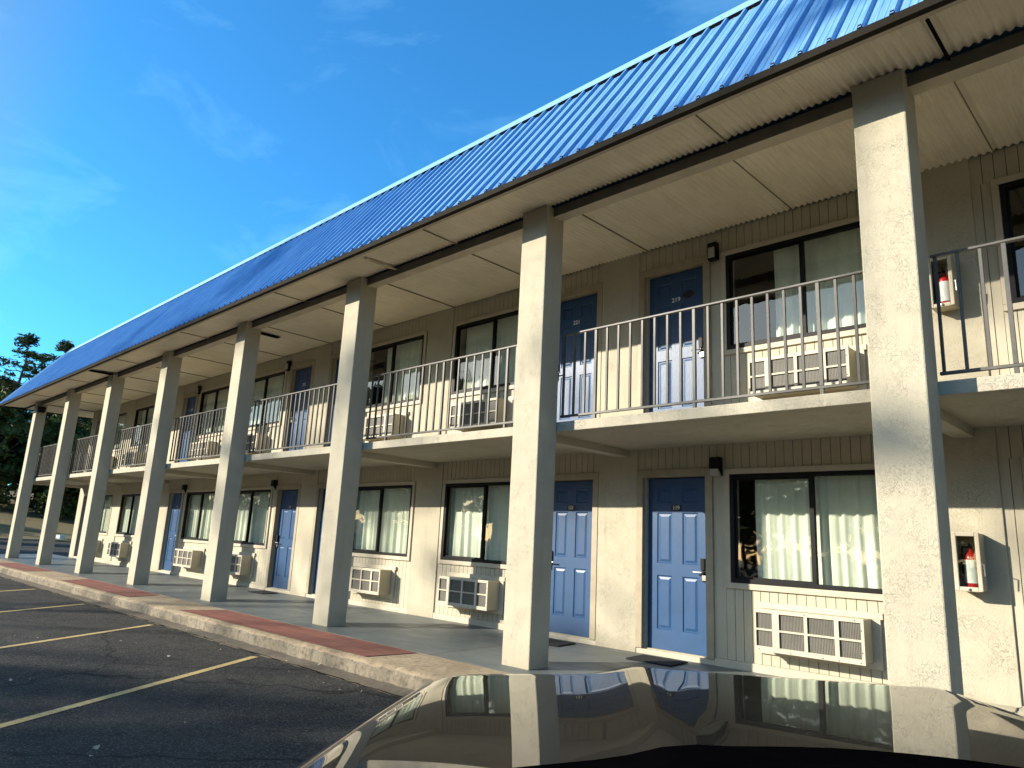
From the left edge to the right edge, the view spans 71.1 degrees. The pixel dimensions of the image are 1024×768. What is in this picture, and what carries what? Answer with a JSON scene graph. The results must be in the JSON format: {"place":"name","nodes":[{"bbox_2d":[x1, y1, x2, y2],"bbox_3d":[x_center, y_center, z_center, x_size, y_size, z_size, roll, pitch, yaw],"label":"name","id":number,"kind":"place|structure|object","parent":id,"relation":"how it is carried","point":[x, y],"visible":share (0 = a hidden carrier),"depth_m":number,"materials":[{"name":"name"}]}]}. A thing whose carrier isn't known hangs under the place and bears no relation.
{"place":"outdoors","nodes":[
{"label":"outdoors","id":0,"kind":"place"},
{"bbox_2d":[0,488,75,539],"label":"grass bank","id":1,"kind":"structure","parent":0,"point":[33,526],"depth_m":59.68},
{"bbox_2d":[0,432,15,464],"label":"leafy tree","id":2,"kind":"object","parent":1,"relation":"on","point":[1,457],"visible":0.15,"depth_m":66.56,"materials":[{"name":"green plant"}]},
{"bbox_2d":[0,432,23,502],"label":"leafy tree","id":3,"kind":"object","parent":1,"relation":"on","point":[6,459],"visible":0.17,"depth_m":67.36,"materials":[{"name":"green plant"}]},
{"bbox_2d":[0,384,32,425],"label":"pine tree","id":4,"kind":"object","parent":1,"relation":"on","point":[25,414],"visible":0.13,"depth_m":73.67,"materials":[{"name":"green plant"}]},
{"bbox_2d":[0,391,42,508],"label":"leafy tree","id":5,"kind":"object","parent":1,"relation":"on","point":[17,432],"visible":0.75,"depth_m":64.33,"materials":[{"name":"green plant"}]},
{"bbox_2d":[0,332,54,423],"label":"pine tree","id":6,"kind":"object","parent":1,"relation":"on","point":[26,340],"visible":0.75,"depth_m":70.14,"materials":[{"name":"green plant"}]},
{"bbox_2d":[11,448,44,507],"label":"leafy tree","id":7,"kind":"object","parent":1,"relation":"on","point":[33,501],"visible":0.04,"depth_m":67.98,"materials":[{"name":"green plant"}]},
{"bbox_2d":[24,411,46,427],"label":"pine tree","id":8,"kind":"object","parent":1,"relation":"on","point":[30,413],"visible":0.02,"depth_m":77.78,"materials":[{"name":"green plant"}]},
{"bbox_2d":[28,413,58,433],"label":"pine tree","id":9,"kind":"object","parent":1,"relation":"on","point":[49,415],"visible":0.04,"depth_m":73.59,"materials":[{"name":"green plant"}]},
{"bbox_2d":[9,414,85,515],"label":"leafy tree","id":10,"kind":"object","parent":1,"relation":"on","point":[51,430],"visible":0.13,"depth_m":65.66,"materials":[{"name":"green plant"}]},
{"bbox_2d":[31,339,74,503],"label":"pine tree","id":11,"kind":"object","parent":1,"relation":"on","point":[65,346],"visible":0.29,"depth_m":75.57,"materials":[{"name":"green plant"}]},
{"bbox_2d":[31,433,84,519],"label":"leafy tree","id":12,"kind":"object","parent":1,"relation":"on","point":[46,492],"visible":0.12,"depth_m":63.68,"materials":[{"name":"green plant"}]},
{"bbox_2d":[56,535,66,538],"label":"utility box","id":13,"kind":"object","parent":1,"relation":"on","point":[60,536],"visible":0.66,"depth_m":52.75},
{"bbox_2d":[52,419,92,517],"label":"leafy tree","id":14,"kind":"object","parent":1,"relation":"on","point":[88,426],"visible":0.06,"depth_m":64.90,"materials":[{"name":"green plant"}]},
{"bbox_2d":[56,415,89,504],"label":"pine tree","id":15,"kind":"object","parent":1,"relation":"on","point":[84,420],"visible":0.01,"depth_m":74.45,"materials":[{"name":"green plant"}]},
{"bbox_2d":[0,540,401,767],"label":"parking lot","id":16,"kind":"structure","parent":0,"point":[259,711],"depth_m":6.24,"materials":[{"name":"asphalt"}]},
{"bbox_2d":[0,538,70,541],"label":"kerb","id":17,"kind":"structure","parent":16,"relation":"on","point":[37,540],"depth_m":49.83,"materials":[{"name":"concrete"}]},
{"bbox_2d":[0,604,81,611],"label":"parking line","id":18,"kind":"object","parent":16,"relation":"on","point":[39,608],"visible":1,"depth_m":11.93,"materials":[{"name":"yellow paint"}]},
{"bbox_2d":[0,624,149,647],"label":"parking line","id":19,"kind":"object","parent":16,"relation":"on","point":[71,636],"visible":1,"depth_m":9.11,"materials":[{"name":"yellow paint"}]},
{"bbox_2d":[0,656,255,727],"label":"parking line","id":20,"kind":"object","parent":16,"relation":"on","point":[9,723],"visible":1,"depth_m":6.15,"materials":[{"name":"yellow paint"}]},
{"bbox_2d":[3,577,401,696],"bbox_3d":[-0.196,2.757,5.831,53.929,0.001,0.053,-9,-17,43],"label":"gutter crack","id":21,"kind":"object","parent":16,"relation":"on","point":[233,646],"visible":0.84,"depth_m":8.57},
{"bbox_2d":[0,573,414,697],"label":"gutter","id":22,"kind":"object","parent":16,"relation":"on","point":[362,680],"depth_m":9.01,"materials":[{"name":"concrete"}]},
{"bbox_2d":[294,667,1023,767],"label":"parked car","id":23,"kind":"object","parent":16,"relation":"on","point":[638,717],"visible":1,"depth_m":1.40,"materials":[{"name":"black paint"}]},
{"bbox_2d":[0,0,747,484],"label":"sky","id":24,"kind":"structure","parent":0,"point":[150,149],"materials":[{"name":"blue"}]},
{"bbox_2d":[0,554,779,676],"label":"walkway","id":25,"kind":"structure","parent":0,"point":[437,638],"depth_m":10.07,"materials":[{"name":"concrete"}]},
{"bbox_2d":[248,590,276,593],"bbox_3d":[-5.057,4.229,14.551,0.600,0.012,0.360,-9,-15,43],"label":"door mat","id":26,"kind":"object","parent":25,"relation":"on","point":[264,592],"depth_m":14.47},
{"bbox_2d":[549,638,575,646],"bbox_3d":[0.478,3.321,9.233,0.600,0.012,0.360,-9,-15,43],"label":"door mat","id":27,"kind":"object","parent":25,"relation":"on","point":[554,642],"depth_m":9.13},
{"bbox_2d":[626,654,687,666],"bbox_3d":[1.638,3.131,8.119,0.600,0.012,0.360,-9,-15,43],"label":"door mat","id":28,"kind":"object","parent":25,"relation":"on","point":[657,660],"depth_m":8.08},
{"bbox_2d":[0,0,1023,707],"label":"motel building","id":29,"kind":"structure","parent":0,"point":[750,136],"depth_m":8.47,"materials":[{"name":"beige paint"}]},
{"bbox_2d":[37,406,46,412],"bbox_3d":[-16.035,0.869,24.395,0.245,0.202,0.255,-9,-17,43],"label":"flood light","id":30,"kind":"object","parent":29,"relation":"attached to","point":[40,409],"visible":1,"depth_m":24.30,"materials":[{"name":"black metal"}]},
{"bbox_2d":[36,444,57,476],"bbox_3d":[-14.789,2.458,23.084,3.454,1.049,0.044,-9,-17,43],"label":"railing","id":31,"kind":"object","parent":29,"relation":"on","point":[44,459],"visible":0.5,"depth_m":23.60,"materials":[{"name":"metal"}]},
{"bbox_2d":[35,447,86,476],"bbox_3d":[-15.768,2.833,25.072,0.044,1.049,1.451,-9,-17,43],"label":"railing","id":32,"kind":"object","parent":29,"relation":"on","point":[54,456],"visible":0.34,"depth_m":25.19,"materials":[{"name":"metal"}]},
{"bbox_2d":[73,493,87,555],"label":"door","id":33,"kind":"structure","parent":29,"relation":"in","point":[85,494],"depth_m":24.83,"materials":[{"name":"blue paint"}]},
{"bbox_2d":[69,435,97,473],"bbox_3d":[-12.021,2.004,20.425,3.454,1.049,0.044,-9,-17,43],"label":"railing","id":34,"kind":"object","parent":29,"relation":"on","point":[79,454],"visible":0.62,"depth_m":20.86,"materials":[{"name":"metal"}]},
{"bbox_2d":[88,417,100,471],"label":"door","id":35,"kind":"structure","parent":29,"relation":"in","point":[99,418],"depth_m":25.52,"materials":[{"name":"blue paint"}]},
{"bbox_2d":[95,538,102,554],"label":"air conditioner","id":36,"kind":"object","parent":29,"relation":"attached to","point":[99,546],"visible":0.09,"depth_m":22.82,"materials":[{"name":"beige plastic"}]},
{"bbox_2d":[100,497,111,531],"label":"curtain","id":37,"kind":"object","parent":29,"relation":"hanging from","point":[106,512],"visible":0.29,"depth_m":23.44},
{"bbox_2d":[99,493,113,534],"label":"window","id":38,"kind":"structure","parent":29,"relation":"in","point":[107,494],"depth_m":22.91,"materials":[{"name":"black metal"}]},
{"bbox_2d":[110,455,115,469],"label":"air conditioner","id":39,"kind":"object","parent":29,"relation":"attached to","point":[111,465],"visible":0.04,"depth_m":23.39,"materials":[{"name":"beige plastic"}]},
{"bbox_2d":[107,540,131,559],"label":"air conditioner","id":40,"kind":"object","parent":29,"relation":"attached to","point":[120,549],"visible":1,"depth_m":21.05,"materials":[{"name":"beige plastic"}]},
{"bbox_2d":[114,415,125,447],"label":"curtain","id":41,"kind":"object","parent":29,"relation":"hanging from","point":[121,423],"visible":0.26,"depth_m":24.09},
{"bbox_2d":[113,410,127,451],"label":"window","id":42,"kind":"structure","parent":29,"relation":"in","point":[124,412],"depth_m":23.65,"materials":[{"name":"black metal"}]},
{"bbox_2d":[115,492,140,537],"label":"window","id":43,"kind":"structure","parent":29,"relation":"in","point":[124,494],"depth_m":21.83,"materials":[{"name":"black metal"}]},
{"bbox_2d":[121,496,140,533],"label":"curtain","id":44,"kind":"object","parent":29,"relation":"hanging from","point":[127,514],"visible":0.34,"depth_m":21.85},
{"bbox_2d":[112,423,151,468],"bbox_3d":[-9.254,1.549,17.767,3.454,1.049,0.044,-9,-17,43],"label":"railing","id":45,"kind":"object","parent":29,"relation":"on","point":[137,444],"visible":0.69,"depth_m":18.08,"materials":[{"name":"metal"}]},
{"bbox_2d":[122,451,145,467],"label":"air conditioner","id":46,"kind":"object","parent":29,"relation":"attached to","point":[133,459],"visible":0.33,"depth_m":21.65,"materials":[{"name":"beige plastic"}]},
{"bbox_2d":[129,403,154,448],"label":"window","id":47,"kind":"structure","parent":29,"relation":"in","point":[146,407],"depth_m":22.42,"materials":[{"name":"black metal"}]},
{"bbox_2d":[138,407,154,443],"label":"curtain","id":48,"kind":"object","parent":29,"relation":"hanging from","point":[150,416],"visible":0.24,"depth_m":22.35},
{"bbox_2d":[157,489,184,571],"bbox_3d":[-9.099,3.916,19.243,1.054,2.134,0.148,-9,-17,43],"label":"door","id":49,"kind":"structure","parent":29,"relation":"in","point":[178,499],"depth_m":19.35,"materials":[{"name":"blue paint"}]},
{"bbox_2d":[181,485,187,492],"bbox_3d":[-8.691,2.785,19.000,0.124,0.224,0.100,-9,-17,43],"label":"wall lamp","id":50,"kind":"object","parent":29,"relation":"attached to","point":[184,488],"visible":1,"depth_m":18.95,"materials":[{"name":"black metal"}]},
{"bbox_2d":[173,391,198,462],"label":"door","id":51,"kind":"structure","parent":29,"relation":"in","point":[192,403],"depth_m":19.99,"materials":[{"name":"blue paint"}]},
{"bbox_2d":[173,546,205,570],"bbox_3d":[-8.058,4.330,17.818,1.280,0.524,0.274,-9,-17,43],"label":"air conditioner","id":52,"kind":"object","parent":29,"relation":"attached to","point":[189,557],"visible":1,"depth_m":17.55,"materials":[{"name":"beige plastic"}]},
{"bbox_2d":[179,489,215,543],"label":"window","id":53,"kind":"structure","parent":29,"relation":"in","point":[202,492],"depth_m":18.31,"materials":[{"name":"black metal"}]},
{"bbox_2d":[169,407,226,462],"bbox_3d":[-6.486,1.095,15.108,3.454,1.049,0.044,-9,-17,43],"label":"railing","id":54,"kind":"object","parent":29,"relation":"on","point":[204,435],"visible":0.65,"depth_m":15.35,"materials":[{"name":"metal"}]},
{"bbox_2d":[196,385,201,393],"bbox_3d":[-8.560,0.163,19.584,0.124,0.230,0.098,-9,-17,43],"label":"wall lamp","id":55,"kind":"object","parent":29,"relation":"attached to","point":[199,389],"visible":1,"depth_m":19.55,"materials":[{"name":"black metal"}]},
{"bbox_2d":[186,494,214,538],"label":"curtain","id":56,"kind":"object","parent":29,"relation":"hanging from","point":[206,518],"visible":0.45,"depth_m":18.31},
{"bbox_2d":[189,439,220,460],"bbox_3d":[-7.929,1.707,18.401,1.280,0.524,0.274,-9,-17,43],"label":"air conditioner","id":57,"kind":"object","parent":29,"relation":"attached to","point":[206,458],"visible":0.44,"depth_m":18.13,"materials":[{"name":"beige plastic"}]},
{"bbox_2d":[194,383,229,438],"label":"window","id":58,"kind":"structure","parent":29,"relation":"in","point":[226,386],"depth_m":18.92,"materials":[{"name":"black metal"}]},
{"bbox_2d":[203,389,228,432],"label":"curtain","id":59,"kind":"object","parent":29,"relation":"hanging from","point":[222,398],"visible":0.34,"depth_m":18.88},
{"bbox_2d":[230,551,255,577],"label":"air conditioner","id":60,"kind":"object","parent":29,"relation":"attached to","point":[242,564],"visible":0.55,"depth_m":15.69,"materials":[{"name":"beige plastic"}]},
{"bbox_2d":[234,492,269,542],"bbox_3d":[-5.882,3.041,16.344,1.836,1.188,0.068,-9,-17,43],"label":"curtain","id":61,"kind":"object","parent":29,"relation":"hanging from","point":[259,517],"visible":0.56,"depth_m":16.35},
{"bbox_2d":[233,487,273,548],"bbox_3d":[-5.963,3.022,16.278,1.980,1.330,0.075,-9,-17,43],"label":"window","id":62,"kind":"structure","parent":29,"relation":"in","point":[252,490],"depth_m":16.09,"materials":[{"name":"black metal"}]},
{"bbox_2d":[245,432,269,454],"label":"air conditioner","id":63,"kind":"object","parent":29,"relation":"attached to","point":[248,443],"visible":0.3,"depth_m":16.29,"materials":[{"name":"beige plastic"}]},
{"bbox_2d":[249,375,283,424],"bbox_3d":[-5.767,0.420,16.938,1.840,1.188,0.063,-9,-17,43],"label":"curtain","id":64,"kind":"object","parent":29,"relation":"hanging from","point":[275,386],"visible":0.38,"depth_m":16.99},
{"bbox_2d":[248,368,287,430],"bbox_3d":[-5.833,0.400,16.861,1.980,1.330,0.075,-9,-17,43],"label":"window","id":65,"kind":"structure","parent":29,"relation":"in","point":[266,376],"depth_m":16.74,"materials":[{"name":"black metal"}]},
{"bbox_2d":[271,480,277,490],"bbox_3d":[-5.197,2.212,15.644,0.124,0.224,0.100,-9,-17,43],"label":"wall lamp","id":66,"kind":"object","parent":29,"relation":"attached to","point":[274,483],"visible":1,"depth_m":15.60,"materials":[{"name":"black metal"}]},
{"bbox_2d":[265,484,301,590],"bbox_3d":[-4.757,3.204,15.071,1.054,2.134,0.148,-9,-17,43],"label":"door","id":67,"kind":"structure","parent":29,"relation":"in","point":[286,505],"depth_m":15.18,"materials":[{"name":"blue paint"}]},
{"bbox_2d":[285,360,291,370],"bbox_3d":[-5.066,-0.411,16.227,0.124,0.230,0.098,-9,-17,43],"label":"wall lamp","id":68,"kind":"object","parent":29,"relation":"attached to","point":[288,365],"visible":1,"depth_m":16.19,"materials":[{"name":"black metal"}]},
{"bbox_2d":[248,383,336,453],"bbox_3d":[-3.719,0.641,12.449,3.454,1.049,0.044,-9,-17,43],"label":"railing","id":69,"kind":"object","parent":29,"relation":"on","point":[297,423],"visible":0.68,"depth_m":12.57,"materials":[{"name":"metal"}]},
{"bbox_2d":[281,359,315,451],"bbox_3d":[-4.627,0.581,15.654,1.054,2.134,0.148,-9,-17,43],"label":"door","id":70,"kind":"structure","parent":29,"relation":"in","point":[301,376],"depth_m":15.80,"materials":[{"name":"blue paint"}]},
{"bbox_2d":[305,483,326,593],"bbox_3d":[-3.564,3.008,13.926,1.054,2.134,0.148,-9,-17,43],"label":"door","id":71,"kind":"structure","parent":29,"relation":"in","point":[319,486],"depth_m":14.20,"materials":[{"name":"blue paint"}]},
{"bbox_2d":[321,353,339,446],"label":"door","id":72,"kind":"structure","parent":29,"relation":"in","point":[335,356],"depth_m":14.84,"materials":[{"name":"blue paint"}]},
{"bbox_2d":[349,563,396,598],"bbox_3d":[-2.523,3.421,12.500,1.280,0.524,0.274,-9,-17,43],"label":"air conditioner","id":73,"kind":"object","parent":29,"relation":"attached to","point":[373,580],"visible":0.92,"depth_m":12.25,"materials":[{"name":"beige plastic"}]},
{"bbox_2d":[354,488,410,553],"bbox_3d":[-2.298,2.453,12.899,1.844,1.188,0.066,-9,-17,43],"label":"curtain","id":74,"kind":"object","parent":29,"relation":"hanging from","point":[395,518],"visible":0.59,"depth_m":12.89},
{"bbox_2d":[352,481,416,560],"bbox_3d":[-2.375,2.434,12.831,1.980,1.330,0.075,-9,-17,43],"label":"window","id":75,"kind":"structure","parent":29,"relation":"in","point":[380,486],"depth_m":12.64,"materials":[{"name":"black metal"}]},
{"bbox_2d":[363,411,409,442],"bbox_3d":[-2.394,0.798,13.083,1.280,0.524,0.274,-9,-17,43],"label":"air conditioner","id":76,"kind":"object","parent":29,"relation":"attached to","point":[402,424],"visible":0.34,"depth_m":12.84,"materials":[{"name":"beige plastic"}]},
{"bbox_2d":[366,331,427,411],"bbox_3d":[-2.245,-0.189,13.414,1.980,1.330,0.075,-9,-17,43],"label":"window","id":77,"kind":"structure","parent":29,"relation":"in","point":[423,335],"depth_m":13.26,"materials":[{"name":"black metal"}]},
{"bbox_2d":[384,339,422,402],"bbox_3d":[-1.966,-0.202,13.293,1.286,1.188,0.068,-9,-17,43],"label":"curtain","id":78,"kind":"object","parent":29,"relation":"hanging from","point":[408,355],"visible":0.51,"depth_m":13.33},
{"bbox_2d":[366,345,516,440],"bbox_3d":[-0.952,0.186,9.790,3.454,1.049,0.044,-9,-17,43],"label":"railing","id":79,"kind":"object","parent":29,"relation":"on","point":[440,429],"visible":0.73,"depth_m":9.78,"materials":[{"name":"metal"}]},
{"bbox_2d":[437,572,505,614],"bbox_3d":[-0.648,3.114,10.698,1.280,0.524,0.274,-9,-17,43],"label":"air conditioner","id":80,"kind":"object","parent":29,"relation":"attached to","point":[479,593],"visible":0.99,"depth_m":10.52,"materials":[{"name":"beige plastic"}]},
{"bbox_2d":[438,477,510,568],"bbox_3d":[-0.428,2.114,10.960,1.980,1.330,0.075,-9,-17,43],"label":"window","id":81,"kind":"structure","parent":29,"relation":"in","point":[443,558],"depth_m":11.17,"materials":[{"name":"black metal"}]},
{"bbox_2d":[448,485,509,560],"bbox_3d":[-0.352,2.133,11.031,1.849,1.188,0.073,-9,-17,43],"label":"curtain","id":82,"kind":"object","parent":29,"relation":"hanging from","point":[466,522],"visible":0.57,"depth_m":11.20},
{"bbox_2d":[449,396,513,432],"bbox_3d":[-0.518,0.491,11.281,1.280,0.524,0.274,-9,-17,43],"label":"air conditioner","id":83,"kind":"object","parent":29,"relation":"attached to","point":[484,411],"visible":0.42,"depth_m":11.10,"materials":[{"name":"beige plastic"}]},
{"bbox_2d":[451,306,518,398],"bbox_3d":[-0.298,-0.509,11.543,1.980,1.330,0.075,-9,-17,43],"label":"window","id":84,"kind":"structure","parent":29,"relation":"in","point":[494,317],"depth_m":11.75,"materials":[{"name":"black metal"}]},
{"bbox_2d":[463,315,518,388],"bbox_3d":[-0.177,-0.496,11.576,1.731,1.188,0.071,-9,-17,43],"label":"curtain","id":85,"kind":"object","parent":29,"relation":"hanging from","point":[479,338],"visible":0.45,"depth_m":11.76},
{"bbox_2d":[549,472,598,639],"bbox_3d":[0.778,2.295,9.754,1.054,2.134,0.148,-9,-17,43],"label":"door","id":86,"kind":"structure","parent":29,"relation":"in","point":[575,511],"depth_m":9.71,"materials":[{"name":"blue paint"}]},
{"bbox_2d":[557,282,602,421],"bbox_3d":[0.908,-0.328,10.337,1.054,2.134,0.148,-9,-17,43],"label":"door","id":87,"kind":"structure","parent":29,"relation":"in","point":[581,308],"depth_m":10.35,"materials":[{"name":"blue paint"}]},
{"bbox_2d":[637,254,711,413],"bbox_3d":[2.100,-0.523,9.191,1.054,2.134,0.148,-9,-17,43],"label":"door","id":88,"kind":"structure","parent":29,"relation":"in","point":[686,283],"depth_m":9.25,"materials":[{"name":"blue paint"}]},
{"bbox_2d":[635,468,714,658],"bbox_3d":[1.971,2.099,8.608,1.054,2.134,0.148,-9,-17,43],"label":"door","id":89,"kind":"structure","parent":29,"relation":"in","point":[681,588],"depth_m":8.62,"materials":[{"name":"blue paint"}]},
{"bbox_2d":[707,241,718,261],"bbox_3d":[2.509,-1.655,8.949,0.124,0.230,0.098,-9,-17,43],"label":"wall lamp","id":90,"kind":"object","parent":29,"relation":"attached to","point":[712,251],"visible":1,"depth_m":8.91,"materials":[{"name":"black metal"}]},
{"bbox_2d":[560,270,869,417],"bbox_3d":[1.816,-0.268,7.131,3.454,1.049,0.044,-9,-17,43],"label":"railing","id":91,"kind":"object","parent":29,"relation":"on","point":[822,387],"visible":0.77,"depth_m":6.98,"materials":[{"name":"metal"}]},
{"bbox_2d":[709,457,722,476],"bbox_3d":[2.379,0.968,8.365,0.124,0.224,0.100,-9,-17,43],"label":"wall lamp","id":92,"kind":"object","parent":29,"relation":"attached to","point":[715,466],"visible":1,"depth_m":8.33,"materials":[{"name":"black metal"}]},
{"bbox_2d":[720,215,866,355],"bbox_3d":[3.290,-1.098,8.096,1.980,1.330,0.075,-9,-17,43],"label":"window","id":93,"kind":"structure","parent":29,"relation":"in","point":[727,257],"depth_m":8.26,"materials":[{"name":"black metal"}]},
{"bbox_2d":[724,463,882,600],"bbox_3d":[3.160,1.525,7.513,1.980,1.330,0.075,-9,-17,43],"label":"window","id":94,"kind":"structure","parent":29,"relation":"in","point":[731,476],"depth_m":7.67,"materials":[{"name":"black metal"}]},
{"bbox_2d":[748,344,866,400],"bbox_3d":[3.141,-0.110,7.766,1.280,0.524,0.274,-9,-17,43],"label":"air conditioner","id":95,"kind":"object","parent":29,"relation":"attached to","point":[848,363],"visible":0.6,"depth_m":7.61,"materials":[{"name":"beige plastic"}]},
{"bbox_2d":[755,475,881,588],"bbox_3d":[3.314,1.532,7.511,1.597,1.188,0.069,-9,-17,43],"label":"curtain","id":96,"kind":"object","parent":29,"relation":"hanging from","point":[848,543],"visible":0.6,"depth_m":7.55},
{"bbox_2d":[754,601,883,670],"bbox_3d":[3.011,2.513,7.183,1.280,0.524,0.274,-9,-17,43],"label":"air conditioner","id":97,"kind":"object","parent":29,"relation":"attached to","point":[840,637],"visible":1,"depth_m":7.05,"materials":[{"name":"beige plastic"}]},
{"bbox_2d":[773,228,865,336],"bbox_3d":[3.559,-1.109,7.986,1.315,1.188,0.072,-9,-17,43],"label":"curtain","id":98,"kind":"object","parent":29,"relation":"hanging from","point":[840,253],"visible":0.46,"depth_m":8.06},
{"bbox_2d":[928,255,959,312],"bbox_3d":[4.195,-0.974,6.948,0.243,0.513,0.226,-9,-17,43],"label":"extinguisher cabinet","id":99,"kind":"object","parent":29,"relation":"attached to","point":[947,264],"visible":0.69,"depth_m":6.92,"materials":[{"name":"beige plastic"}]},
{"bbox_2d":[938,267,950,302],"bbox_3d":[4.201,-0.933,6.958,0.111,0.396,0.118,7,-13,-17],"label":"fire extinguisher","id":100,"kind":"object","parent":99,"relation":"in","point":[944,289],"visible":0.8,"depth_m":6.91,"materials":[{"name":"metal"}]},
{"bbox_2d":[951,532,988,591],"bbox_3d":[4.083,1.578,6.366,0.243,0.513,0.226,-9,-17,43],"label":"extinguisher cabinet","id":101,"kind":"object","parent":29,"relation":"attached to","point":[975,540],"visible":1,"depth_m":6.35,"materials":[{"name":"beige plastic"}]},
{"bbox_2d":[960,543,978,587],"bbox_3d":[4.089,1.619,6.376,0.111,0.396,0.118,7,-13,-17],"label":"fire extinguisher","id":102,"kind":"object","parent":101,"relation":"in","point":[969,564],"visible":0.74,"depth_m":6.34,"materials":[{"name":"metal"}]},
{"bbox_2d":[930,235,1023,375],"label":"railing","id":103,"kind":"object","parent":29,"relation":"on","point":[1016,365],"visible":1,"depth_m":5.45,"materials":[{"name":"metal"}]},
{"bbox_2d":[990,172,1023,311],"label":"window","id":104,"kind":"structure","parent":29,"relation":"in","point":[1000,187],"depth_m":6.78,"materials":[{"name":"black metal"}]},
{"bbox_2d":[1021,457,1023,484],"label":"window","id":105,"kind":"structure","parent":29,"relation":"in","point":[1022,458],"depth_m":6.32,"materials":[{"name":"black metal"}]},
{"label":"ground","id":106,"kind":"structure","parent":0,"visible":0},
{"bbox_2d":[0,559,511,689],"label":"kerb","id":107,"kind":"structure","parent":106,"relation":"on","point":[415,671],"depth_m":8.90,"materials":[{"name":"concrete"}]},
{"bbox_2d":[0,563,51,570],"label":"brick paving","id":108,"kind":"structure","parent":107,"relation":"on","point":[23,567],"depth_m":19.41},
{"bbox_2d":[62,579,157,596],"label":"brick paving","id":109,"kind":"structure","parent":107,"relation":"on","point":[115,589],"depth_m":14.45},
{"bbox_2d":[183,610,415,655],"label":"brick paving","id":110,"kind":"structure","parent":107,"relation":"on","point":[349,644],"depth_m":9.24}
]}

